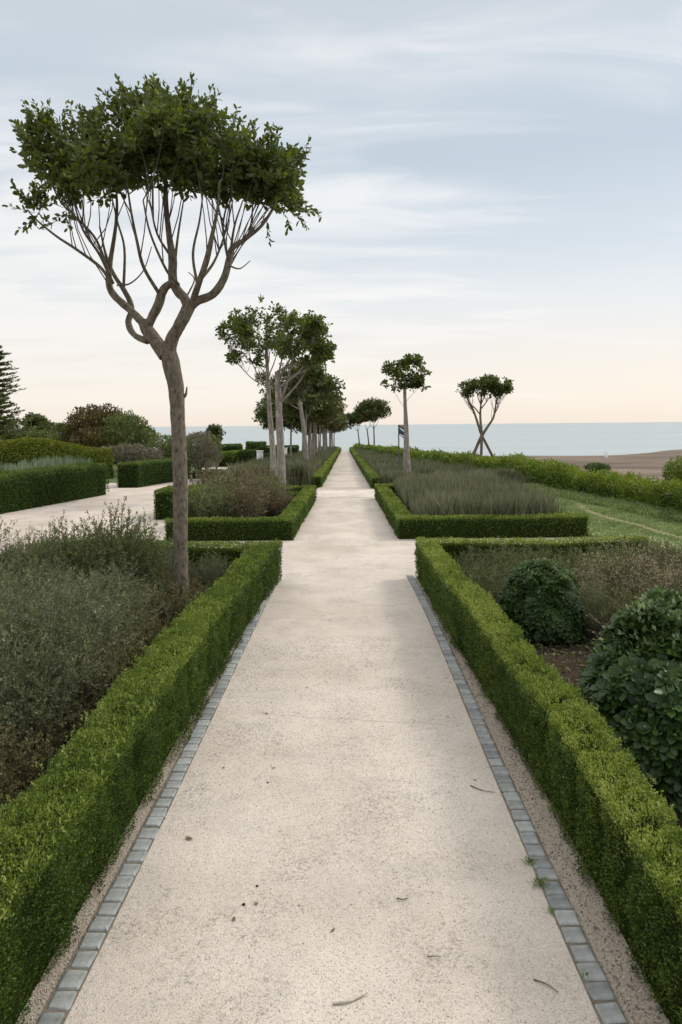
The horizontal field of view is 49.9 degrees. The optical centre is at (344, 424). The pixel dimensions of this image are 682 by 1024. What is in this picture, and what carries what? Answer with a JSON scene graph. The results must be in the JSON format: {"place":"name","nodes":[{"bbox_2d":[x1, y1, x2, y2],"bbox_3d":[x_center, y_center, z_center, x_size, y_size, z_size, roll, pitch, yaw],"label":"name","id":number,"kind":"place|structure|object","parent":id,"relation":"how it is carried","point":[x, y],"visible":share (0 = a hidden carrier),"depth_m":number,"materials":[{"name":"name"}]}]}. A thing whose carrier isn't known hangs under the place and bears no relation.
{"place":"outdoors","nodes":[
{"label":"outdoors","id":0,"kind":"place"},
{"bbox_2d":[0,479,200,562],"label":"forecourt","id":1,"kind":"structure","parent":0,"point":[139,499],"depth_m":22.03,"materials":[{"name":"beige concrete"}]},
{"bbox_2d":[0,517,52,588],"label":"green shrub","id":2,"kind":"object","parent":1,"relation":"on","point":[10,547],"visible":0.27,"depth_m":9.84,"materials":[{"name":"green plant"}]},
{"bbox_2d":[0,520,63,568],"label":"grey shrub","id":3,"kind":"object","parent":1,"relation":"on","point":[30,533],"visible":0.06,"depth_m":10.95,"materials":[{"name":"green plant"}]},
{"bbox_2d":[16,631,243,1023],"bbox_3d":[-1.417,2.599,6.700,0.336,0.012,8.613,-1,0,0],"label":"loose gravel","id":4,"kind":"structure","parent":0,"point":[61,973],"depth_m":3.95,"materials":[{"name":"beige gravel"}]},
{"bbox_2d":[106,453,215,481],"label":"lawn","id":5,"kind":"structure","parent":0,"point":[116,475],"depth_m":45.10,"materials":[{"name":"green plant"}]},
{"bbox_2d":[0,345,40,443],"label":"conifer tree","id":6,"kind":"object","parent":5,"relation":"on","point":[4,398],"visible":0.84,"depth_m":46.15,"materials":[{"name":"green plant"}]},
{"bbox_2d":[0,429,63,443],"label":"thicket","id":7,"kind":"object","parent":5,"relation":"on","point":[43,434],"visible":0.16,"depth_m":64.97,"materials":[{"name":"green plant"}]},
{"bbox_2d":[22,412,56,433],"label":"skyline tree","id":8,"kind":"object","parent":5,"relation":"on","point":[41,421],"visible":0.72,"depth_m":94.38,"materials":[{"name":"green plant"}]},
{"bbox_2d":[57,403,126,447],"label":"tall bush","id":9,"kind":"object","parent":5,"relation":"on","point":[88,421],"visible":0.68,"depth_m":49.03,"materials":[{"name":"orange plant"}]},
{"bbox_2d":[93,409,157,459],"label":"tall bush","id":10,"kind":"object","parent":5,"relation":"on","point":[132,430],"visible":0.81,"depth_m":48.97,"materials":[{"name":"green plant"}]},
{"bbox_2d":[93,442,164,465],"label":"dry bush","id":11,"kind":"object","parent":5,"relation":"on","point":[140,451],"visible":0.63,"depth_m":43.48,"materials":[{"name":"green plant"}]},
{"bbox_2d":[146,432,194,458],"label":"dry bush","id":12,"kind":"object","parent":5,"relation":"on","point":[165,448],"visible":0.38,"depth_m":45.61,"materials":[{"name":"green plant"}]},
{"bbox_2d":[218,450,240,466],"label":"clipped hedge","id":13,"kind":"object","parent":5,"relation":"on","point":[231,456],"visible":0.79,"depth_m":58.14,"materials":[{"name":"green plant"}]},
{"bbox_2d":[238,449,258,464],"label":"clipped hedge","id":14,"kind":"object","parent":5,"relation":"on","point":[244,454],"visible":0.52,"depth_m":60.20,"materials":[{"name":"green plant"}]},
{"bbox_2d":[151,490,374,498],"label":"cross path","id":15,"kind":"structure","parent":0,"point":[343,493],"depth_m":27.64,"materials":[{"name":"beige concrete"}]},
{"bbox_2d":[64,450,600,1023],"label":"path","id":16,"kind":"structure","parent":0,"point":[346,570],"depth_m":4.46,"materials":[{"name":"beige concrete"}]},
{"bbox_2d":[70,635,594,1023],"bbox_3d":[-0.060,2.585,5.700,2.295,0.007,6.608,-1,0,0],"label":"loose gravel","id":17,"kind":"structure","parent":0,"point":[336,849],"depth_m":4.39,"materials":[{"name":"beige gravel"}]},
{"bbox_2d":[0,488,681,848],"bbox_3d":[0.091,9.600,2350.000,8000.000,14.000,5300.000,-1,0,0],"label":"ground","id":18,"kind":"structure","parent":0,"point":[576,671],"depth_m":8.12,"materials":[{"name":"brown soil"}]},
{"bbox_2d":[0,722,32,796],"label":"brown shrub","id":19,"kind":"object","parent":18,"relation":"on","point":[4,752],"visible":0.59,"depth_m":4.81,"materials":[{"name":"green plant"}]},
{"bbox_2d":[0,751,34,846],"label":"brown shrub","id":20,"kind":"object","parent":18,"relation":"on","point":[9,790],"visible":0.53,"depth_m":4.55,"materials":[{"name":"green plant"}]},
{"bbox_2d":[0,675,40,766],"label":"grey shrub","id":21,"kind":"object","parent":18,"relation":"on","point":[3,721],"visible":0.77,"depth_m":5.00,"materials":[{"name":"green plant"}]},
{"bbox_2d":[0,539,43,625],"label":"grey shrub","id":22,"kind":"object","parent":18,"relation":"on","point":[4,580],"visible":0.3,"depth_m":7.69,"materials":[{"name":"green plant"}]},
{"bbox_2d":[0,718,67,806],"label":"brown shrub","id":23,"kind":"object","parent":18,"relation":"on","point":[30,773],"visible":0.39,"depth_m":4.96,"materials":[{"name":"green plant"}]},
{"bbox_2d":[0,634,83,770],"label":"grey shrub","id":24,"kind":"object","parent":18,"relation":"on","point":[19,714],"visible":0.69,"depth_m":5.48,"materials":[{"name":"green plant"}]},
{"bbox_2d":[0,537,88,611],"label":"grey shrub","id":25,"kind":"object","parent":18,"relation":"on","point":[23,562],"visible":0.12,"depth_m":9.62,"materials":[{"name":"green plant"}]},
{"bbox_2d":[0,590,89,693],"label":"green shrub","id":26,"kind":"object","parent":18,"relation":"on","point":[30,633],"visible":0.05,"depth_m":6.51,"materials":[{"name":"green plant"}]},
{"bbox_2d":[0,455,93,470],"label":"spire plants","id":27,"kind":"object","parent":18,"relation":"on","point":[46,462],"visible":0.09,"depth_m":32.98,"materials":[{"name":"green plant"}]},
{"bbox_2d":[1,545,99,631],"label":"grey shrub","id":28,"kind":"object","parent":18,"relation":"on","point":[19,577],"visible":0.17,"depth_m":8.55,"materials":[{"name":"green plant"}]},
{"bbox_2d":[10,684,97,763],"bbox_3d":[-2.280,2.324,5.701,0.736,0.603,0.727,-1,0,-35],"label":"brown shrub","id":29,"kind":"object","parent":18,"relation":"on","point":[57,736],"visible":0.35,"depth_m":5.65,"materials":[{"name":"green plant"}]},
{"bbox_2d":[0,461,109,513],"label":"box hedge","id":30,"kind":"object","parent":18,"relation":"on","point":[26,488],"visible":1,"depth_m":24.71,"materials":[{"name":"green plant"}]},
{"bbox_2d":[0,437,116,478],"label":"mound hedge","id":31,"kind":"object","parent":18,"relation":"on","point":[17,450],"visible":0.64,"depth_m":38.55,"materials":[{"name":"green plant"}]},
{"bbox_2d":[21,510,109,609],"bbox_3d":[-3.763,1.898,10.058,1.446,1.486,1.506,-1,0,8],"label":"green shrub","id":32,"kind":"object","parent":18,"relation":"on","point":[64,541],"visible":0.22,"depth_m":9.85,"materials":[{"name":"green plant"}]},
{"bbox_2d":[0,564,149,660],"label":"grey shrub","id":33,"kind":"object","parent":18,"relation":"on","point":[92,592],"visible":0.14,"depth_m":7.26,"materials":[{"name":"green plant"}]},
{"bbox_2d":[0,559,154,741],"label":"grey shrub","id":34,"kind":"object","parent":18,"relation":"on","point":[74,654],"visible":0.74,"depth_m":6.10,"materials":[{"name":"green plant"}]},
{"bbox_2d":[42,638,140,729],"bbox_3d":[-2.180,2.237,6.397,0.936,0.776,0.947,-1,0,-42],"label":"brown shrub","id":35,"kind":"object","parent":18,"relation":"on","point":[86,687],"visible":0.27,"depth_m":6.27,"materials":[{"name":"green plant"}]},
{"bbox_2d":[70,617,153,685],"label":"brown shrub","id":36,"kind":"object","parent":18,"relation":"on","point":[137,649],"visible":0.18,"depth_m":7.06,"materials":[{"name":"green plant"}]},
{"bbox_2d":[50,496,177,603],"bbox_3d":[-2.968,1.787,9.754,1.506,1.694,1.446,-1,0,33],"label":"green shrub","id":37,"kind":"object","parent":18,"relation":"on","point":[128,534],"visible":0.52,"depth_m":9.60,"materials":[{"name":"green plant"}]},
{"bbox_2d":[53,562,174,639],"bbox_3d":[-2.678,2.089,8.283,1.489,1.082,1.630,-1,0,-5],"label":"grey shrub","id":38,"kind":"object","parent":18,"relation":"on","point":[110,579],"visible":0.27,"depth_m":8.25,"materials":[{"name":"green plant"}]},
{"bbox_2d":[65,540,170,603],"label":"grey shrub","id":39,"kind":"object","parent":18,"relation":"on","point":[125,568],"visible":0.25,"depth_m":9.34,"materials":[{"name":"green plant"}]},
{"bbox_2d":[82,527,172,590],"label":"grey shrub","id":40,"kind":"object","parent":18,"relation":"on","point":[161,564],"visible":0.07,"depth_m":10.55,"materials":[{"name":"green plant"}]},
{"bbox_2d":[99,577,172,633],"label":"brown shrub","id":41,"kind":"object","parent":18,"relation":"on","point":[152,602],"visible":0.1,"depth_m":8.83,"materials":[{"name":"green plant"}]},
{"bbox_2d":[0,538,282,1023],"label":"box hedge","id":42,"kind":"object","parent":18,"relation":"on","point":[56,853],"visible":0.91,"depth_m":4.47,"materials":[{"name":"green plant"}]},
{"bbox_2d":[116,603,172,658],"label":"brown shrub","id":43,"kind":"object","parent":18,"relation":"on","point":[157,630],"visible":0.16,"depth_m":7.74,"materials":[{"name":"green plant"}]},
{"bbox_2d":[116,457,191,487],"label":"box hedge","id":44,"kind":"object","parent":18,"relation":"on","point":[137,474],"visible":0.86,"depth_m":32.69,"materials":[{"name":"green plant"}]},
{"bbox_2d":[36,576,280,1023],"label":"stone edging","id":45,"kind":"object","parent":18,"relation":"on","point":[61,1001],"visible":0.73,"depth_m":4.28,"materials":[{"name":"grey stone"}]},
{"bbox_2d":[2,72,321,608],"bbox_3d":[-2.417,-1.062,9.885,4.074,7.609,2.998,-1,0,-23],"label":"garden tree","id":46,"kind":"object","parent":18,"relation":"on","point":[176,140],"visible":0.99,"depth_m":9.54,"materials":[{"name":"green plant"}]},
{"bbox_2d":[149,576,204,629],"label":"brown shrub","id":47,"kind":"object","parent":18,"relation":"on","point":[179,606],"visible":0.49,"depth_m":8.86,"materials":[{"name":"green plant"}]},
{"bbox_2d":[143,568,210,611],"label":"brown shrub","id":48,"kind":"object","parent":18,"relation":"on","point":[194,585],"visible":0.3,"depth_m":9.86,"materials":[{"name":"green plant"}]},
{"bbox_2d":[153,484,215,519],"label":"box hedge","id":49,"kind":"object","parent":18,"relation":"on","point":[163,506],"visible":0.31,"depth_m":20.45,"materials":[{"name":"green plant"}]},
{"bbox_2d":[167,484,218,520],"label":"seedhead shrub","id":50,"kind":"object","parent":18,"relation":"on","point":[191,511],"visible":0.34,"depth_m":18.66,"materials":[{"name":"brown plant"}]},
{"bbox_2d":[186,431,223,469],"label":"dry bush","id":51,"kind":"object","parent":18,"relation":"on","point":[201,454],"visible":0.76,"depth_m":46.59,"materials":[{"name":"green plant"}]},
{"bbox_2d":[189,464,230,485],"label":"seedhead shrub","id":52,"kind":"object","parent":18,"relation":"on","point":[199,481],"visible":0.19,"depth_m":23.52,"materials":[{"name":"brown plant"}]},
{"bbox_2d":[189,551,232,592],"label":"grey shrub","id":53,"kind":"object","parent":18,"relation":"on","point":[213,575],"visible":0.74,"depth_m":11.01,"materials":[{"name":"green plant"}]},
{"bbox_2d":[188,475,240,513],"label":"seedhead shrub","id":54,"kind":"object","parent":18,"relation":"on","point":[220,487],"visible":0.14,"depth_m":19.13,"materials":[{"name":"brown plant"}]},
{"bbox_2d":[190,484,244,520],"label":"seedhead shrub","id":55,"kind":"object","parent":18,"relation":"on","point":[214,509],"visible":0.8,"depth_m":17.99,"materials":[{"name":"green plant"}]},
{"bbox_2d":[163,484,316,540],"bbox_3d":[-2.598,2.369,21.051,3.301,0.629,9.198,-1,0,0],"label":"box hedge","id":56,"kind":"object","parent":18,"relation":"on","point":[285,525],"visible":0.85,"depth_m":16.55,"materials":[{"name":"green plant"}]},
{"bbox_2d":[220,459,268,487],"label":"seedhead shrub","id":57,"kind":"object","parent":18,"relation":"on","point":[234,473],"visible":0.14,"depth_m":21.79,"materials":[{"name":"brown plant"}]},
{"bbox_2d":[221,474,270,520],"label":"seedhead shrub","id":58,"kind":"object","parent":18,"relation":"on","point":[247,509],"visible":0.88,"depth_m":18.18,"materials":[{"name":"brown plant"}]},
{"bbox_2d":[217,463,281,516],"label":"seedhead shrub","id":59,"kind":"object","parent":18,"relation":"on","point":[256,488],"visible":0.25,"depth_m":19.41,"materials":[{"name":"brown plant"}]},
{"bbox_2d":[215,294,298,482],"bbox_3d":[-3.368,-1.161,28.450,3.303,7.887,2.768,-1,0,0],"label":"garden tree","id":60,"kind":"object","parent":18,"relation":"on","point":[242,328],"visible":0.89,"depth_m":28.41,"materials":[{"name":"green plant"}]},
{"bbox_2d":[244,454,291,485],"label":"seedhead shrub","id":61,"kind":"object","parent":18,"relation":"on","point":[263,471],"visible":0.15,"depth_m":23.86,"materials":[{"name":"brown plant"}]},
{"bbox_2d":[258,478,294,520],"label":"seedhead shrub","id":62,"kind":"object","parent":18,"relation":"on","point":[279,508],"visible":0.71,"depth_m":19.64,"materials":[{"name":"brown plant"}]},
{"bbox_2d":[223,446,337,485],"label":"lavender bed","id":63,"kind":"object","parent":18,"relation":"on","point":[300,470],"visible":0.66,"depth_m":32.26,"materials":[{"name":"green plant"}]},
{"bbox_2d":[252,381,310,431],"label":"garden tree","id":64,"kind":"object","parent":18,"relation":"on","point":[260,414],"visible":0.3,"depth_m":46.67,"materials":[{"name":"green plant"}]},
{"bbox_2d":[254,359,326,459],"bbox_3d":[-2.748,-0.314,38.218,3.935,6.548,2.239,-1,0,16],"label":"garden tree","id":65,"kind":"object","parent":18,"relation":"on","point":[313,376],"visible":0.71,"depth_m":37.91,"materials":[{"name":"green plant"}]},
{"bbox_2d":[269,309,336,485],"bbox_3d":[-1.584,-0.767,27.075,2.641,7.065,2.737,-1,0,0],"label":"garden tree","id":66,"kind":"object","parent":18,"relation":"on","point":[312,331],"visible":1,"depth_m":26.93,"materials":[{"name":"green plant"}]},
{"bbox_2d":[263,366,345,433],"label":"garden tree","id":67,"kind":"object","parent":18,"relation":"on","point":[330,386],"visible":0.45,"depth_m":42.43,"materials":[{"name":"green plant"}]},
{"bbox_2d":[312,447,340,487],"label":"box hedge","id":68,"kind":"object","parent":18,"relation":"on","point":[319,476],"visible":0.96,"depth_m":37.70,"materials":[{"name":"green plant"}]},
{"bbox_2d":[308,386,345,457],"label":"garden tree","id":69,"kind":"object","parent":18,"relation":"on","point":[327,409],"visible":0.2,"depth_m":47.15,"materials":[{"name":"green plant"}]},
{"bbox_2d":[349,447,379,488],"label":"box hedge","id":70,"kind":"object","parent":18,"relation":"on","point":[371,475],"visible":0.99,"depth_m":38.59,"materials":[{"name":"green plant"}]},
{"bbox_2d":[356,397,391,445],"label":"domed tree","id":71,"kind":"object","parent":18,"relation":"on","point":[378,406],"visible":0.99,"depth_m":103.44,"materials":[{"name":"green plant"}]},
{"bbox_2d":[380,353,431,471],"bbox_3d":[2.653,-0.196,31.654,2.049,5.923,1.887,-1,0,-30],"label":"garden tree","id":72,"kind":"object","parent":18,"relation":"on","point":[411,378],"visible":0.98,"depth_m":31.55,"materials":[{"name":"green plant"}]},
{"bbox_2d":[354,448,529,483],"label":"lavender bed","id":73,"kind":"object","parent":18,"relation":"on","point":[385,467],"visible":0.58,"depth_m":35.19,"materials":[{"name":"green plant"}]},
{"bbox_2d":[392,469,568,518],"bbox_3d":[3.532,1.968,21.817,4.299,1.197,9.518,-1,0,0],"label":"lavender bed","id":74,"kind":"object","parent":18,"relation":"on","point":[484,493],"visible":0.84,"depth_m":18.65,"materials":[{"name":"green plant"}]},
{"bbox_2d":[374,483,589,538],"bbox_3d":[3.292,2.300,21.368,4.584,0.637,9.732,-1,0,0],"label":"box hedge","id":75,"kind":"object","parent":18,"relation":"on","point":[404,522],"visible":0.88,"depth_m":16.60,"materials":[{"name":"green plant"}]},
{"bbox_2d":[455,373,513,464],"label":"tripod tree","id":76,"kind":"object","parent":18,"relation":"on","point":[493,385],"visible":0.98,"depth_m":40.91,"materials":[{"name":"green plant"}]},
{"bbox_2d":[449,542,521,582],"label":"green shrub","id":77,"kind":"object","parent":18,"relation":"on","point":[463,560],"visible":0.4,"depth_m":11.73,"materials":[{"name":"green plant"}]},
{"bbox_2d":[462,550,520,592],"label":"green shrub","id":78,"kind":"object","parent":18,"relation":"on","point":[508,567],"visible":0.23,"depth_m":10.90,"materials":[{"name":"green plant"}]},
{"bbox_2d":[406,575,628,1023],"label":"stone edging","id":79,"kind":"object","parent":18,"relation":"on","point":[604,1001],"visible":0.92,"depth_m":4.35,"materials":[{"name":"grey stone"}]},
{"bbox_2d":[353,442,681,513],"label":"coastal hedge","id":80,"kind":"object","parent":18,"relation":"on","point":[551,472],"visible":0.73,"depth_m":26.98,"materials":[{"name":"green plant"}]},
{"bbox_2d":[471,539,564,575],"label":"green shrub","id":81,"kind":"object","parent":18,"relation":"on","point":[500,554],"visible":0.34,"depth_m":11.60,"materials":[{"name":"green plant"}]},
{"bbox_2d":[506,539,577,566],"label":"green shrub","id":82,"kind":"object","parent":18,"relation":"on","point":[559,555],"visible":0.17,"depth_m":11.87,"materials":[{"name":"green plant"}]},
{"bbox_2d":[497,557,590,645],"bbox_3d":[2.430,2.104,8.990,1.139,0.968,1.162,-1,0,23],"label":"round bush","id":83,"kind":"object","parent":18,"relation":"on","point":[545,588],"visible":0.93,"depth_m":8.66,"materials":[{"name":"green plant"}]},
{"bbox_2d":[414,534,681,1023],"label":"box hedge","id":84,"kind":"object","parent":18,"relation":"on","point":[623,839],"visible":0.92,"depth_m":4.50,"materials":[{"name":"green plant"}]},
{"bbox_2d":[562,577,622,641],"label":"grey shrub","id":85,"kind":"object","parent":18,"relation":"on","point":[598,616],"visible":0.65,"depth_m":8.66,"materials":[{"name":"green plant"}]},
{"bbox_2d":[520,611,681,829],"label":"bark mulch","id":86,"kind":"object","parent":18,"relation":"on","point":[569,661],"visible":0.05,"depth_m":8.10,"materials":[{"name":"brown plant"}]},
{"bbox_2d":[461,555,510,601],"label":"green shrub","id":87,"kind":"object","parent":86,"relation":"on","point":[483,575],"visible":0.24,"depth_m":10.16,"materials":[{"name":"green plant"}]},
{"bbox_2d":[627,536,681,575],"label":"dry shrub","id":88,"kind":"object","parent":86,"relation":"on","point":[666,545],"visible":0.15,"depth_m":11.19,"materials":[{"name":"brown plant"}]},
{"bbox_2d":[571,556,644,625],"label":"dry shrub","id":89,"kind":"object","parent":18,"relation":"on","point":[583,582],"visible":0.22,"depth_m":9.31,"materials":[{"name":"brown plant"}]},
{"bbox_2d":[565,547,656,610],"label":"green shrub","id":90,"kind":"object","parent":18,"relation":"on","point":[597,582],"visible":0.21,"depth_m":9.63,"materials":[{"name":"green plant"}]},
{"bbox_2d":[572,532,652,576],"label":"green shrub","id":91,"kind":"object","parent":18,"relation":"on","point":[608,545],"visible":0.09,"depth_m":11.51,"materials":[{"name":"green plant"}]},
{"bbox_2d":[565,585,681,818],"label":"broadleaf bush","id":92,"kind":"object","parent":18,"relation":"on","point":[629,683],"visible":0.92,"depth_m":5.13,"materials":[{"name":"green plant"}]},
{"bbox_2d":[567,536,681,599],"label":"dry shrub","id":93,"kind":"object","parent":18,"relation":"on","point":[624,565],"visible":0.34,"depth_m":9.79,"materials":[{"name":"brown plant"}]},
{"bbox_2d":[576,534,677,582],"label":"green shrub","id":94,"kind":"object","parent":18,"relation":"on","point":[622,552],"visible":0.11,"depth_m":10.61,"materials":[{"name":"green plant"}]},
{"bbox_2d":[594,564,681,616],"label":"green shrub","id":95,"kind":"object","parent":18,"relation":"on","point":[626,596],"visible":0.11,"depth_m":8.67,"materials":[{"name":"green plant"}]},
{"bbox_2d":[597,530,681,560],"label":"shrub","id":96,"kind":"object","parent":18,"relation":"on","point":[649,548],"visible":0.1,"depth_m":11.86,"materials":[{"name":"green plant"}]},
{"bbox_2d":[623,551,681,599],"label":"dry shrub","id":97,"kind":"object","parent":18,"relation":"on","point":[667,576],"visible":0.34,"depth_m":9.02,"materials":[{"name":"brown plant"}]},
{"bbox_2d":[661,455,681,489],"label":"round bush","id":98,"kind":"object","parent":18,"relation":"on","point":[668,471],"visible":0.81,"depth_m":26.93,"materials":[{"name":"green plant"}]},
{"bbox_2d":[0,0,681,427],"label":"sky","id":99,"kind":"structure","parent":0,"point":[496,185],"materials":[{"name":"blue"}]},
{"bbox_2d":[41,422,681,455],"bbox_3d":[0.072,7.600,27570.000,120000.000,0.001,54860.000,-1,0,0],"label":"sea","id":100,"kind":"structure","parent":0,"point":[568,439],"depth_m":412.47,"materials":[{"name":"blue liquid"}]},
{"bbox_2d":[160,537,681,575],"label":"cross path","id":101,"kind":"structure","parent":0,"point":[409,545],"depth_m":15.71,"materials":[{"name":"beige concrete"}]},
{"bbox_2d":[414,576,669,1023],"bbox_3d":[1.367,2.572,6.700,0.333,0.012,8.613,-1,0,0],"label":"loose gravel","id":102,"kind":"structure","parent":0,"point":[609,933],"depth_m":4.19,"materials":[{"name":"beige gravel"}]},
{"bbox_2d":[479,449,681,495],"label":"beach","id":103,"kind":"structure","parent":0,"point":[650,465],"depth_m":122.91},
{"bbox_2d":[522,482,681,523],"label":"long grass","id":104,"kind":"structure","parent":0,"point":[651,510],"depth_m":22.39,"materials":[{"name":"green plant"}]},
{"bbox_2d":[530,488,681,552],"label":"lawn","id":105,"kind":"structure","parent":0,"point":[626,525],"depth_m":18.38,"materials":[{"name":"green plant"}]},
{"bbox_2d":[574,504,681,540],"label":"dirt trail","id":106,"kind":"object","parent":105,"relation":"on","point":[610,518],"visible":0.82,"depth_m":19.32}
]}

